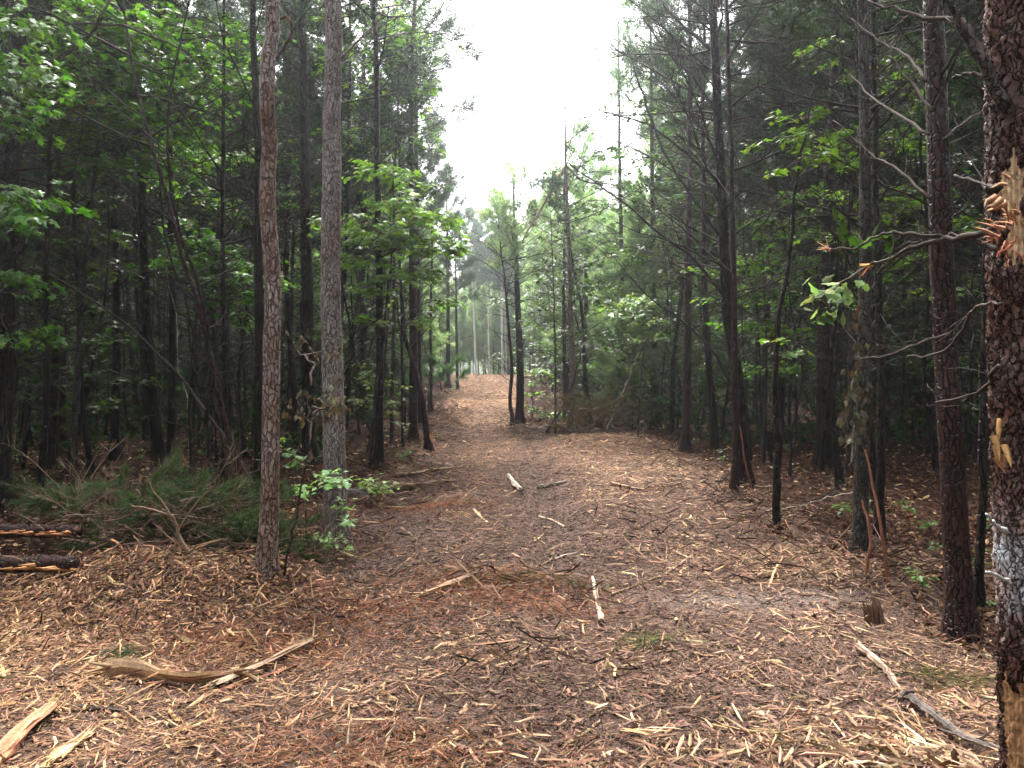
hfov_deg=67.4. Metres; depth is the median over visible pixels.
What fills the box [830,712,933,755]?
chips
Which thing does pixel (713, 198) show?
thin stem
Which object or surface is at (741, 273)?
pine tree
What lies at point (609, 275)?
pine tree
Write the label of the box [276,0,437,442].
pine tree
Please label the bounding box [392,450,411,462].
maple seedling
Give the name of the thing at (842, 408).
dead sapling
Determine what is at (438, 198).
pine tree
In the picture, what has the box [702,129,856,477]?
maple tree
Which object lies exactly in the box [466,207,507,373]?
pale tree
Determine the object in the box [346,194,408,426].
thin stem
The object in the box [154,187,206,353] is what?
pine tree
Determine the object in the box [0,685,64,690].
stick
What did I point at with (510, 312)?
pine tree
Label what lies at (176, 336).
thin stem
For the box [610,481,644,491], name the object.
stick
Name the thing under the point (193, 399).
thin stem
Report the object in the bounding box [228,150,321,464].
thin stem
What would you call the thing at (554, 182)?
pine tree
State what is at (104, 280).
pine tree
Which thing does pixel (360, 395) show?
pine tree
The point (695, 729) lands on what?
stick
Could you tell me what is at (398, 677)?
stick
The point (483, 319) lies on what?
pine tree
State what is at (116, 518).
wilted bough
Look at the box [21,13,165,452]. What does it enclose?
pine tree
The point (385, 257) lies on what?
pine tree
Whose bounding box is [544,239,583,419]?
thin stem
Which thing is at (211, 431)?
thin stem
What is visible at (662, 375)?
thin stem
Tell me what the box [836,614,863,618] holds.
stick
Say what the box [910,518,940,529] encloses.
maple seedling
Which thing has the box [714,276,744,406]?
thin stem
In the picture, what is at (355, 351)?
thin stem
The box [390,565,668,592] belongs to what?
fallen needles
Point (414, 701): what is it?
stick
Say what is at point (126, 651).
fallen needles
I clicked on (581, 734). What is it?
stick
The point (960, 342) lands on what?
thin stem
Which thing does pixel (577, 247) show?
pine tree
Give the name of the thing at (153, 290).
thin stem
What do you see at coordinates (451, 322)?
pine tree
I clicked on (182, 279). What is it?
dead sapling
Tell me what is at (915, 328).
maple tree
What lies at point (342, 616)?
stick
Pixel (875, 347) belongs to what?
thin stem
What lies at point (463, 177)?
pine tree
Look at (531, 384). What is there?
maple sapling
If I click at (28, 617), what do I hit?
wood chips
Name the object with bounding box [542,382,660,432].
brush pile
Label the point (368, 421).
thin stem
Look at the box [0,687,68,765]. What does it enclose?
split log
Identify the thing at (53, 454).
pine tree
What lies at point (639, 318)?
maple tree
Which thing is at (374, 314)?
thin stem
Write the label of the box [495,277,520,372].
pine tree
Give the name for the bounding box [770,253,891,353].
maple tree
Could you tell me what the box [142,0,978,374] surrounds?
sky
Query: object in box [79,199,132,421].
thin stem
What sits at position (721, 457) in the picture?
maple seedling
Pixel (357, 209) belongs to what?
pine tree
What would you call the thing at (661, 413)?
thin stem
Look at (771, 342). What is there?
thin stem
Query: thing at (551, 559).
stick
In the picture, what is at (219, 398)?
pine tree
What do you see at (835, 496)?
dead pole
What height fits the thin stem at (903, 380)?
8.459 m
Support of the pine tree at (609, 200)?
on the ground
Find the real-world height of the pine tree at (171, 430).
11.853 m
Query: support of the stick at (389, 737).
on the ground
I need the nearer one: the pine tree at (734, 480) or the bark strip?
the bark strip
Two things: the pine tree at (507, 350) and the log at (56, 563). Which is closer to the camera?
the log at (56, 563)
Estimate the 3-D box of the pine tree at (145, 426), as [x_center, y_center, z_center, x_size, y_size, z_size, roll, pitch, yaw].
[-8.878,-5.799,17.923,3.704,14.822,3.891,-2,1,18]
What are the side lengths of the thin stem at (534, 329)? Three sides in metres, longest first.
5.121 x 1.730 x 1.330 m
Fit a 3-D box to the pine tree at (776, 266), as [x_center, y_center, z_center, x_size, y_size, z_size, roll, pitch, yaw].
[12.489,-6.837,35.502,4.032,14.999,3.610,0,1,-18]
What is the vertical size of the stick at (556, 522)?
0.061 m
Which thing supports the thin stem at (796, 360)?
on the ground
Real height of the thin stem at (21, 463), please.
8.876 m
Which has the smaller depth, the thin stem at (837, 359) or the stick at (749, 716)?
the stick at (749, 716)
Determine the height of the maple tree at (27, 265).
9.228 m
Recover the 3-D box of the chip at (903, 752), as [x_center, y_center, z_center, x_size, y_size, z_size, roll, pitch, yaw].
[1.659,1.562,3.250,0.040,0.067,0.308,1,1,44]
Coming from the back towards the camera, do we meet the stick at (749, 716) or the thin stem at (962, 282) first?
the thin stem at (962, 282)
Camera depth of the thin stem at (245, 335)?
23.40 m
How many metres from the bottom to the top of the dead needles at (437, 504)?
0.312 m
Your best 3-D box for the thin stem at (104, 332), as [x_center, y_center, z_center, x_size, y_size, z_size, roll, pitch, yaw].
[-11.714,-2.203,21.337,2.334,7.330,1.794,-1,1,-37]
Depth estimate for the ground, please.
5.10 m
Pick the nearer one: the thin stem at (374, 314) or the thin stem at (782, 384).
the thin stem at (782, 384)
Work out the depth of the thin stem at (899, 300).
29.46 m
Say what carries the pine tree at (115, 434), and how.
on the ground
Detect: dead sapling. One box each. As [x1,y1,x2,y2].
[166,270,193,443]
[835,357,854,461]
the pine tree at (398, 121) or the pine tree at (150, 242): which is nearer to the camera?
the pine tree at (398, 121)
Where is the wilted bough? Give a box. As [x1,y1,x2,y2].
[0,465,230,556]
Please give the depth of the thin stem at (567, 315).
27.89 m
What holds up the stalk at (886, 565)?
on the ground
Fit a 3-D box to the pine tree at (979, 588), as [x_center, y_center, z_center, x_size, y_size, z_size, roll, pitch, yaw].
[3.526,-2.524,4.994,2.213,8.669,2.267,0,1,0]
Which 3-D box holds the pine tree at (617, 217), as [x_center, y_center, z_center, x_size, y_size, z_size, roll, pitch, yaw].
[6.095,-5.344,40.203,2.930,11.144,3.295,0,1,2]
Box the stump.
[861,595,884,626]
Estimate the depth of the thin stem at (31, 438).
16.81 m
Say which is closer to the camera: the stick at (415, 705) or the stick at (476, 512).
the stick at (415, 705)
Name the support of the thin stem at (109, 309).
on the ground
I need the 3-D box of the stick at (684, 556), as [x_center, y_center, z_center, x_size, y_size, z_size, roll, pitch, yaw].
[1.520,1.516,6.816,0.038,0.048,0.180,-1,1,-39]
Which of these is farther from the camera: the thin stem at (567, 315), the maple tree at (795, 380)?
the thin stem at (567, 315)
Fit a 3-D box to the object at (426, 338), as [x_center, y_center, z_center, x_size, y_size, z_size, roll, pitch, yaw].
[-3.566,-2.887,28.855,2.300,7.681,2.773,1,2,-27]
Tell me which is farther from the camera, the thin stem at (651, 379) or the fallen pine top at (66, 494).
the thin stem at (651, 379)
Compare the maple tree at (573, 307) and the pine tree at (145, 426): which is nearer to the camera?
the pine tree at (145, 426)
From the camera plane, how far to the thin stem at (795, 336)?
27.35 m
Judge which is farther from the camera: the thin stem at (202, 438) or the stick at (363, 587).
the thin stem at (202, 438)
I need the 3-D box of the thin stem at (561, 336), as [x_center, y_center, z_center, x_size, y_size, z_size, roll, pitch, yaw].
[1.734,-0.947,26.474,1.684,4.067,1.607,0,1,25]
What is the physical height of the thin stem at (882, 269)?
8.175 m
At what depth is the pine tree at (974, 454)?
14.10 m
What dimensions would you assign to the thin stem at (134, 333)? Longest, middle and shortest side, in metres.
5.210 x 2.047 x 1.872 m
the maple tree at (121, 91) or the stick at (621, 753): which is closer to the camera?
the stick at (621, 753)
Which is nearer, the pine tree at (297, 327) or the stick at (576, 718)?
the stick at (576, 718)
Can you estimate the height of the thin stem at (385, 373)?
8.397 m
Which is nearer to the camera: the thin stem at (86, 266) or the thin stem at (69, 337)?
the thin stem at (86, 266)
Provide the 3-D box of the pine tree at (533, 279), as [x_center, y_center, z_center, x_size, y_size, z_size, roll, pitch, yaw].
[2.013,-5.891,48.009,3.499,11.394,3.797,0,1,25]
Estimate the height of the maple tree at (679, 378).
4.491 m
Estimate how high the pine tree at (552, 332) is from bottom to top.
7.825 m
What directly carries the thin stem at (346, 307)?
on the ground
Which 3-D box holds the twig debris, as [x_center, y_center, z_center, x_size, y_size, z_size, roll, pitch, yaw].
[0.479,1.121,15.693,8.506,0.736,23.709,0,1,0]
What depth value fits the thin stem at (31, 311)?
22.54 m
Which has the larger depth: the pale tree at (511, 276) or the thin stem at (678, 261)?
the pale tree at (511, 276)
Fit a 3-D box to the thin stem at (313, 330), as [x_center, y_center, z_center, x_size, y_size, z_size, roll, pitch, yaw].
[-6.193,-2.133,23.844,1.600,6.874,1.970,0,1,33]
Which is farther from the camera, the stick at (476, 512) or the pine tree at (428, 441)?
the pine tree at (428, 441)
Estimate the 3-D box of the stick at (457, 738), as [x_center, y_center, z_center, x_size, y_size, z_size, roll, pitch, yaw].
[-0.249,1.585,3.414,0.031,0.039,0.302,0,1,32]
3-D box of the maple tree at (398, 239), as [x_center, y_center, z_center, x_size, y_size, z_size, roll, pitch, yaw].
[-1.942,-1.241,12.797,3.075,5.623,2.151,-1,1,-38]
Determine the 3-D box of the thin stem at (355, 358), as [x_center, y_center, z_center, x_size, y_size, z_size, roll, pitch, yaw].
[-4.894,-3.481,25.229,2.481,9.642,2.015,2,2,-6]
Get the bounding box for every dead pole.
[36,266,254,486]
[213,414,322,462]
[545,334,588,432]
[606,352,638,430]
[669,368,720,439]
[782,483,872,512]
[787,471,852,505]
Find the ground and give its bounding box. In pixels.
[0,375,999,767]
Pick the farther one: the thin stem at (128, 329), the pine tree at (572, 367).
the pine tree at (572, 367)
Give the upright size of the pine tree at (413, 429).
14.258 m
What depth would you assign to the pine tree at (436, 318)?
33.00 m
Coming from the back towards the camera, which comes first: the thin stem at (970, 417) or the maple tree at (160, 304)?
the maple tree at (160, 304)
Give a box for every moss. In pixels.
[606,627,696,652]
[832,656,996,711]
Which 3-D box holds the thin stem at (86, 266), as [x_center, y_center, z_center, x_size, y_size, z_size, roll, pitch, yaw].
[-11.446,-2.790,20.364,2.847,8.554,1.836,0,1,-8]
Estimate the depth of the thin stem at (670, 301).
23.33 m
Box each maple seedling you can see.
[12,453,19,461]
[133,448,146,459]
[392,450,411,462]
[713,449,727,460]
[831,502,851,516]
[893,500,917,515]
[903,567,939,594]
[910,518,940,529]
[927,541,942,550]
[972,547,992,565]
[986,598,995,605]
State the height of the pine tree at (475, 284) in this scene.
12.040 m
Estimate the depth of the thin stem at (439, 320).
38.05 m
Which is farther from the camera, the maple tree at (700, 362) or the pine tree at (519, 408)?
the maple tree at (700, 362)
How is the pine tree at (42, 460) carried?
on the ground
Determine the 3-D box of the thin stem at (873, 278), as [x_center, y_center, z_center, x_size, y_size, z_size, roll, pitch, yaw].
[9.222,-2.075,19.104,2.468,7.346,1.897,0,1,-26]
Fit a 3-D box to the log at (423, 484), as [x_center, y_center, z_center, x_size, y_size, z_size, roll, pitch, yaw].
[-1.344,1.475,11.236,1.014,0.176,0.280,-1,1,-40]
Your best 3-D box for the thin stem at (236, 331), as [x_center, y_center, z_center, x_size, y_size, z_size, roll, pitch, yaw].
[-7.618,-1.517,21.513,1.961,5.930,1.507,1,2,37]
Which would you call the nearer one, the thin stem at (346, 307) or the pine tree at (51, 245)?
the thin stem at (346, 307)
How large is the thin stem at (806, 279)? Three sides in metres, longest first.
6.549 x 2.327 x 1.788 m
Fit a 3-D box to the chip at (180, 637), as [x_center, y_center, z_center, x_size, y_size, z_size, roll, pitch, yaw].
[-1.981,1.536,4.625,0.236,0.064,0.050,0,1,31]
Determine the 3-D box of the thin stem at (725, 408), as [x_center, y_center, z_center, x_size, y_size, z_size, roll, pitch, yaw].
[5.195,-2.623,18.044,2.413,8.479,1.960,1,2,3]
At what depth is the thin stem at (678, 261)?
25.93 m
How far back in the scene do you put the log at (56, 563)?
5.49 m
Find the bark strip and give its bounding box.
[202,660,304,696]
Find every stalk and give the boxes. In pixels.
[739,425,751,490]
[861,500,872,584]
[864,449,889,588]
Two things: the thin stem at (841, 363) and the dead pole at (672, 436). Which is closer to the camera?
the dead pole at (672, 436)
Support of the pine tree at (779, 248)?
on the ground
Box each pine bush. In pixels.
[400,352,473,390]
[574,334,667,426]
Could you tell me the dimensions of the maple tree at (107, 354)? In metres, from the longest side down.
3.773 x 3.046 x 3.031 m
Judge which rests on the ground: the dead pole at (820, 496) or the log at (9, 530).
the dead pole at (820, 496)
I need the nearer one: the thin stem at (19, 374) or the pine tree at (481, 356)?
the thin stem at (19, 374)
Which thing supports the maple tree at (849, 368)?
on the ground
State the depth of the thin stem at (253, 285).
18.45 m
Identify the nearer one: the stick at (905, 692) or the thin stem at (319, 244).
the stick at (905, 692)
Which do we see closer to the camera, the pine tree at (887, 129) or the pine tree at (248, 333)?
the pine tree at (887, 129)
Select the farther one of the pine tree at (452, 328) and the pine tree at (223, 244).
the pine tree at (452, 328)
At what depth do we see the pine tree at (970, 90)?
10.25 m
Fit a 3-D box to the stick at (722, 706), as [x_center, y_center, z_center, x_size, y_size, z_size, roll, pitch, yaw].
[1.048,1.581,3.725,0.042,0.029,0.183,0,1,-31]
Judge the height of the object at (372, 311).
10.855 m
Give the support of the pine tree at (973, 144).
on the ground
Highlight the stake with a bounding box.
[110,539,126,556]
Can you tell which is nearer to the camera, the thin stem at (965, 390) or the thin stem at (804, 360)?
the thin stem at (965, 390)
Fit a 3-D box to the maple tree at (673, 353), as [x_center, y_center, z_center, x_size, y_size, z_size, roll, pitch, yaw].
[3.983,-3.159,19.504,5.254,9.271,5.139,0,1,15]
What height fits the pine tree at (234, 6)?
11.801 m
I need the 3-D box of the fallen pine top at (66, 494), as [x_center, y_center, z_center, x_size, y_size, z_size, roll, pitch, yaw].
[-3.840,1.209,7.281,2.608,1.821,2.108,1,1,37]
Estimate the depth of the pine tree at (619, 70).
21.54 m
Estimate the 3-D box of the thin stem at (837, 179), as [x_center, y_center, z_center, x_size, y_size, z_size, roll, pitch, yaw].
[5.578,-1.098,12.392,2.216,5.657,2.205,0,1,-29]
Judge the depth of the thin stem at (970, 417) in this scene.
10.43 m
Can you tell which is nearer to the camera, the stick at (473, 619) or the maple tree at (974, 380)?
the stick at (473, 619)
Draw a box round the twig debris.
[0,404,988,702]
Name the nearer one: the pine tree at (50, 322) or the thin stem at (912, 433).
the thin stem at (912, 433)
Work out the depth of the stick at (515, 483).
10.93 m
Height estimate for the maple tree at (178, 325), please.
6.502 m
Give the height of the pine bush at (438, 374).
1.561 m
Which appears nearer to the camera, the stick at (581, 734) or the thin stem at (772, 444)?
the stick at (581, 734)
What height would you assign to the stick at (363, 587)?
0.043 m
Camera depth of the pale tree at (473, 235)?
59.63 m
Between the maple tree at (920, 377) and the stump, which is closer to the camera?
the stump
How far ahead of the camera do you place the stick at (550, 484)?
11.29 m
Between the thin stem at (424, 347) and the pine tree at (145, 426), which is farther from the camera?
the thin stem at (424, 347)
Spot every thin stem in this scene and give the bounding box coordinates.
[0,2,67,469]
[0,35,95,518]
[13,85,73,462]
[13,248,54,422]
[15,198,68,428]
[15,201,53,445]
[17,139,80,441]
[19,182,52,420]
[28,206,99,377]
[32,143,168,409]
[36,145,125,405]
[51,242,90,384]
[51,256,101,391]
[67,245,109,393]
[71,236,122,417]
[72,221,130,426]
[73,0,249,487]
[76,0,282,513]
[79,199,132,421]
[84,220,157,440]
[86,158,161,436]
[95,225,130,412]
[96,244,111,399]
[106,122,178,341]
[109,238,134,414]
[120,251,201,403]
[122,160,201,415]
[122,272,164,384]
[125,181,168,396]
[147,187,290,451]
[149,108,220,441]
[151,141,296,463]
[154,276,191,395]
[161,71,249,439]
[172,16,319,457]
[175,125,239,418]
[178,157,243,452]
[181,230,217,398]
[182,213,245,393]
[191,124,285,413]
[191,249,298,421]
[195,127,254,425]
[200,212,220,419]
[209,228,253,425]
[215,30,439,413]
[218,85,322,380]
[219,214,254,418]
[220,41,299,446]
[225,175,294,389]
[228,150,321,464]
[233,103,298,372]
[278,221,321,400]
[280,196,313,406]
[291,129,364,367]
[295,227,321,417]
[313,249,321,406]
[341,135,371,434]
[341,205,383,430]
[343,274,372,418]
[344,222,389,422]
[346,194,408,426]
[347,190,391,419]
[347,230,389,413]
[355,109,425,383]
[366,216,387,368]
[368,153,450,428]
[373,197,391,398]
[382,138,421,415]
[397,264,446,413]
[427,261,453,382]
[433,277,454,390]
[522,280,551,399]
[525,256,560,391]
[541,299,581,393]
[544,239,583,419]
[552,275,581,386]
[556,297,588,392]
[627,200,698,428]
[646,223,693,432]
[649,232,696,389]
[656,221,682,417]
[657,132,726,424]
[658,225,683,369]
[660,144,711,408]
[679,227,719,400]
[692,81,794,434]
[700,139,801,461]
[703,168,778,459]
[709,226,772,430]
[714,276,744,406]
[723,248,764,405]
[733,87,827,446]
[742,221,814,448]
[753,167,856,444]
[753,256,816,397]
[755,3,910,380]
[758,168,822,437]
[763,230,797,403]
[764,68,846,453]
[773,9,922,491]
[780,291,815,409]
[785,36,900,471]
[785,136,914,466]
[789,244,804,400]
[790,0,945,485]
[801,204,907,410]
[833,1,983,484]
[835,222,854,402]
[838,250,857,411]
[840,166,914,397]
[843,186,882,396]
[849,27,983,470]
[854,211,900,424]
[859,249,916,411]
[871,180,905,386]
[873,120,925,433]
[873,204,975,441]
[883,145,967,439]
[883,252,912,374]
[888,254,914,406]
[901,177,982,419]
[907,101,983,461]
[908,100,983,410]
[931,238,982,436]
[951,175,980,432]
[952,130,983,398]
[966,18,982,321]
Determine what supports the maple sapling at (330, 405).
on the ground
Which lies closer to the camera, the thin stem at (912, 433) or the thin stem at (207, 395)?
the thin stem at (207, 395)
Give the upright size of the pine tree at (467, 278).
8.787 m
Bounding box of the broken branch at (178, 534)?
[131,477,212,557]
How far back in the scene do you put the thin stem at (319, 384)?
27.18 m
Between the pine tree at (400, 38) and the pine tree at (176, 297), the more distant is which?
the pine tree at (176, 297)
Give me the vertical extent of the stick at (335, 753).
0.111 m
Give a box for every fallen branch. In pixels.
[698,713,828,746]
[905,693,998,751]
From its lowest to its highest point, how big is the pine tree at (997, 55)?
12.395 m
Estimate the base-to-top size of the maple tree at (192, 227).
8.816 m
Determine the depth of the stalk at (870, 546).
5.69 m
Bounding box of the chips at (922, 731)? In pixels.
[899,710,969,764]
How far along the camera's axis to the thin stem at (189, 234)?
19.22 m
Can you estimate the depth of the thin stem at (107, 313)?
26.85 m
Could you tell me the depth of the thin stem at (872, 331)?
17.32 m
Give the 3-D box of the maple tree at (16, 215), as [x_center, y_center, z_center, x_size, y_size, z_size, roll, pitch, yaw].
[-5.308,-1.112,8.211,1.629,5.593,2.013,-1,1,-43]
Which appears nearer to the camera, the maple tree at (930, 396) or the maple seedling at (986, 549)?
the maple seedling at (986, 549)
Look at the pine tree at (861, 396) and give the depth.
6.34 m
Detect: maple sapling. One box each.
[252,437,310,501]
[282,328,358,576]
[292,468,352,549]
[311,496,357,553]
[343,352,411,455]
[354,473,399,503]
[513,366,574,419]
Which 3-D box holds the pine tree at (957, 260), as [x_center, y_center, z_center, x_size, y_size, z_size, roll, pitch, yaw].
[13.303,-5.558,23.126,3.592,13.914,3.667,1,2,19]
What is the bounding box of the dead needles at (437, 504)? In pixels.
[5,491,715,767]
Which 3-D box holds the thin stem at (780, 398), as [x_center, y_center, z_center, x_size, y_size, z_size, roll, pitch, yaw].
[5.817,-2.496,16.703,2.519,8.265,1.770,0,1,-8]
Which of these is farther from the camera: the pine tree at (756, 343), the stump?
the pine tree at (756, 343)
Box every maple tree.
[0,0,100,351]
[0,0,259,487]
[12,187,132,440]
[15,136,188,474]
[16,161,184,418]
[19,251,121,386]
[19,262,74,387]
[53,140,254,400]
[66,292,183,426]
[100,271,190,357]
[108,253,217,384]
[121,251,203,360]
[147,15,321,455]
[148,228,300,460]
[214,0,455,426]
[251,335,300,400]
[306,139,473,468]
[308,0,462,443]
[313,241,399,387]
[343,348,399,386]
[482,140,675,423]
[501,220,604,376]
[514,253,594,388]
[525,226,646,395]
[565,55,774,436]
[597,289,670,436]
[626,269,761,410]
[666,332,724,395]
[671,160,898,380]
[681,182,858,462]
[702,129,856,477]
[715,249,872,439]
[740,105,881,534]
[742,316,801,390]
[753,255,895,386]
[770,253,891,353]
[782,1,984,453]
[787,35,982,476]
[792,214,919,359]
[836,281,916,404]
[837,215,980,421]
[873,293,978,429]
[883,254,976,398]
[890,278,966,372]
[896,301,980,431]
[929,225,987,417]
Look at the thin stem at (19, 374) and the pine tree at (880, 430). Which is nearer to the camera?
the pine tree at (880, 430)
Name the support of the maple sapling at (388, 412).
on the ground
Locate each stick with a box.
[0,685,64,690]
[76,704,134,714]
[283,590,351,617]
[318,700,397,762]
[349,587,380,590]
[382,716,398,753]
[383,704,418,715]
[386,670,415,683]
[391,465,462,477]
[400,641,430,650]
[400,725,425,736]
[408,692,422,704]
[418,673,451,699]
[433,730,470,753]
[451,729,493,765]
[466,613,487,621]
[472,702,496,706]
[474,509,487,522]
[507,473,523,491]
[510,545,554,574]
[519,723,556,730]
[537,480,566,488]
[538,516,564,526]
[554,552,576,560]
[563,719,600,745]
[564,709,605,742]
[591,576,616,621]
[609,552,696,595]
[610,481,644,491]
[618,751,631,758]
[675,550,691,558]
[676,669,708,682]
[681,743,838,752]
[692,652,716,656]
[692,715,730,732]
[714,702,744,716]
[747,702,775,718]
[767,557,783,588]
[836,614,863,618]
[854,642,905,699]
[897,689,913,701]
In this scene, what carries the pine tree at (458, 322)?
on the ground
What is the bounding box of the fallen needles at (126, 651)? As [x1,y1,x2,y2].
[99,639,156,660]
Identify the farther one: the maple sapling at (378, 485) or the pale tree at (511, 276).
the pale tree at (511, 276)
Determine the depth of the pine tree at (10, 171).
9.17 m
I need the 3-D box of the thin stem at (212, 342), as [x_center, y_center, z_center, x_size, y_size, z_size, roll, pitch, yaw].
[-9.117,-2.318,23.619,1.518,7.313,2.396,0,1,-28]
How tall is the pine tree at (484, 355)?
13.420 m
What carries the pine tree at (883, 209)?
on the ground
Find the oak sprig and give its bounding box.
[800,205,893,325]
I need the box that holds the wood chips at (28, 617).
[0,373,1000,767]
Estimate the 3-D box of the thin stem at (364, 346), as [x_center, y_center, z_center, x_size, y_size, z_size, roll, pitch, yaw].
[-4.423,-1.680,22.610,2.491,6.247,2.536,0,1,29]
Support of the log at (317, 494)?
on the ground
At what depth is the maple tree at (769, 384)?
28.87 m
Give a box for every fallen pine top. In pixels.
[0,420,230,552]
[43,425,348,556]
[205,476,387,563]
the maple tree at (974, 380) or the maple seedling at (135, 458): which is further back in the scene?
the maple tree at (974, 380)
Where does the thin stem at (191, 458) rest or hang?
on the ground
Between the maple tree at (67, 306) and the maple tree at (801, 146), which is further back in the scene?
the maple tree at (67, 306)
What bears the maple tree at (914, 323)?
on the ground
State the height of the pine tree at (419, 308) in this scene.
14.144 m
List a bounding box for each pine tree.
[0,0,149,496]
[0,0,153,468]
[0,0,179,477]
[0,0,249,510]
[0,0,290,507]
[0,1,92,307]
[16,138,109,377]
[19,181,79,410]
[21,5,191,430]
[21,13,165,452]
[21,143,98,417]
[34,0,221,460]
[61,0,321,484]
[65,1,210,440]
[67,148,124,368]
[78,0,295,466]
[81,7,188,420]
[97,224,130,348]
[99,0,257,458]
[121,180,168,400]
[137,149,207,400]
[146,2,245,411]
[151,0,252,424]
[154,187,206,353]
[154,223,191,388]
[170,0,323,493]
[173,49,249,361]
[176,0,311,433]
[182,24,253,397]
[183,210,253,396]
[183,231,253,359]
[186,0,367,438]
[216,4,368,429]
[218,0,384,464]
[231,62,367,375]
[233,234,253,364]
[250,84,320,397]
[252,0,293,582]
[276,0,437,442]
[282,251,320,397]
[283,91,374,373]
[289,0,500,467]
[314,116,368,358]
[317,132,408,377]
[318,0,406,545]
[342,0,501,442]
[342,32,425,419]
[342,56,447,448]
[344,108,408,361]
[360,212,440,451]
[366,0,490,423]
[367,0,483,391]
[375,291,424,374]
[385,106,467,411]
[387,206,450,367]
[398,229,446,359]
[420,160,481,387]
[423,199,454,353]
[427,245,454,372]
[436,209,484,389]
[439,280,472,366]
[441,294,462,374]
[450,292,472,364]
[458,178,566,425]
[461,266,494,374]
[462,289,479,374]
[462,300,485,373]
[471,283,497,373]
[472,155,583,424]
[472,259,508,373]
[474,270,490,373]
[481,291,504,373]
[493,240,528,358]
[494,72,649,431]
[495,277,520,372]
[497,266,508,372]
[504,263,531,359]
[509,166,596,433]
[513,201,557,381]
[515,281,543,370]
[518,160,607,416]
[520,222,554,376]
[521,183,561,375]
[529,216,566,383]
[530,212,563,379]
[541,215,597,393]
[546,263,591,369]
[549,113,629,405]
[555,178,604,388]
[559,0,826,486]
[569,0,675,418]
[579,219,639,404]
[580,0,710,426]
[583,208,608,362]
[592,207,640,402]
[595,191,679,430]
[597,208,624,346]
[598,197,615,236]
[605,179,660,409]
[609,0,796,452]
[609,177,630,252]
[615,0,782,450]
[618,32,739,406]
[638,227,668,398]
[639,76,736,356]
[641,62,748,422]
[656,219,696,396]
[660,0,856,493]
[663,11,823,423]
[686,0,857,439]
[686,0,974,542]
[707,0,925,447]
[710,190,749,385]
[716,0,983,510]
[723,23,855,423]
[729,156,797,393]
[730,105,761,383]
[734,0,920,470]
[741,209,781,365]
[742,75,815,412]
[774,156,819,402]
[781,74,858,370]
[787,0,992,478]
[790,6,970,429]
[797,181,894,402]
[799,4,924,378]
[800,0,982,558]
[816,0,1023,767]
[819,78,913,413]
[827,0,985,645]
[846,25,983,437]
[857,209,923,390]
[871,20,988,615]
[871,45,976,406]
[879,0,984,354]
[880,65,924,395]
[900,106,979,361]
[905,25,983,420]
[913,0,984,462]
[957,96,983,260]
[966,242,980,402]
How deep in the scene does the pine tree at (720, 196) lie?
11.30 m
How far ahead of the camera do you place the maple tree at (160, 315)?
22.75 m
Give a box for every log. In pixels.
[0,523,83,538]
[0,554,79,572]
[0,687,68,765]
[38,721,96,767]
[82,657,259,683]
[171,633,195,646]
[195,619,320,695]
[281,485,323,496]
[347,484,395,498]
[396,477,452,490]
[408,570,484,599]
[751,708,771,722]
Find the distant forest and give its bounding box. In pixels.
[12,240,979,455]
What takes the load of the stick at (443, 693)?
on the ground
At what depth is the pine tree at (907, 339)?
29.17 m
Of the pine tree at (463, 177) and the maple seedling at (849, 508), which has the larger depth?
the pine tree at (463, 177)
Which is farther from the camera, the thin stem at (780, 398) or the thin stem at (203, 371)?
the thin stem at (203, 371)
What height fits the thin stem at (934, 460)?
9.665 m
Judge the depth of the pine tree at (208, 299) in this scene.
29.79 m
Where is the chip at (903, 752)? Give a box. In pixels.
[888,750,906,764]
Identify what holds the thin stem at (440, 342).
on the ground
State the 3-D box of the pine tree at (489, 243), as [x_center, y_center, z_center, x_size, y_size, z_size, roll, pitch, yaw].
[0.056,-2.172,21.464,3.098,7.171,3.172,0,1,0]
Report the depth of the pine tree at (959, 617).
4.67 m
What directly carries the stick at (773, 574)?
on the ground
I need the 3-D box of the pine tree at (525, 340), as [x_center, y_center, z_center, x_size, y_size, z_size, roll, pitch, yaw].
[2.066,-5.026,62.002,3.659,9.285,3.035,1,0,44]
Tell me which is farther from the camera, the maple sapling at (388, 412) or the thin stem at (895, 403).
the thin stem at (895, 403)
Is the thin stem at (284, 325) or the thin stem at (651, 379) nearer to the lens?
the thin stem at (651, 379)
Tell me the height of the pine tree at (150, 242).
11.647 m
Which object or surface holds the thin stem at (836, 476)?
on the ground
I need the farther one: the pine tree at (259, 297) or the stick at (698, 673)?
the pine tree at (259, 297)
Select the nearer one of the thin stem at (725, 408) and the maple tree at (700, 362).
the thin stem at (725, 408)
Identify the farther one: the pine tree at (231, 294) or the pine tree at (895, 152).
the pine tree at (231, 294)
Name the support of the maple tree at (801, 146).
on the ground
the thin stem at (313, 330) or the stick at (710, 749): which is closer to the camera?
the stick at (710, 749)
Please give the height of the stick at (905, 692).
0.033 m
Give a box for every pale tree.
[456,204,497,373]
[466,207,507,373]
[487,212,518,374]
[493,193,521,374]
[497,193,527,338]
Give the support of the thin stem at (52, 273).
on the ground
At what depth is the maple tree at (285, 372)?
27.25 m

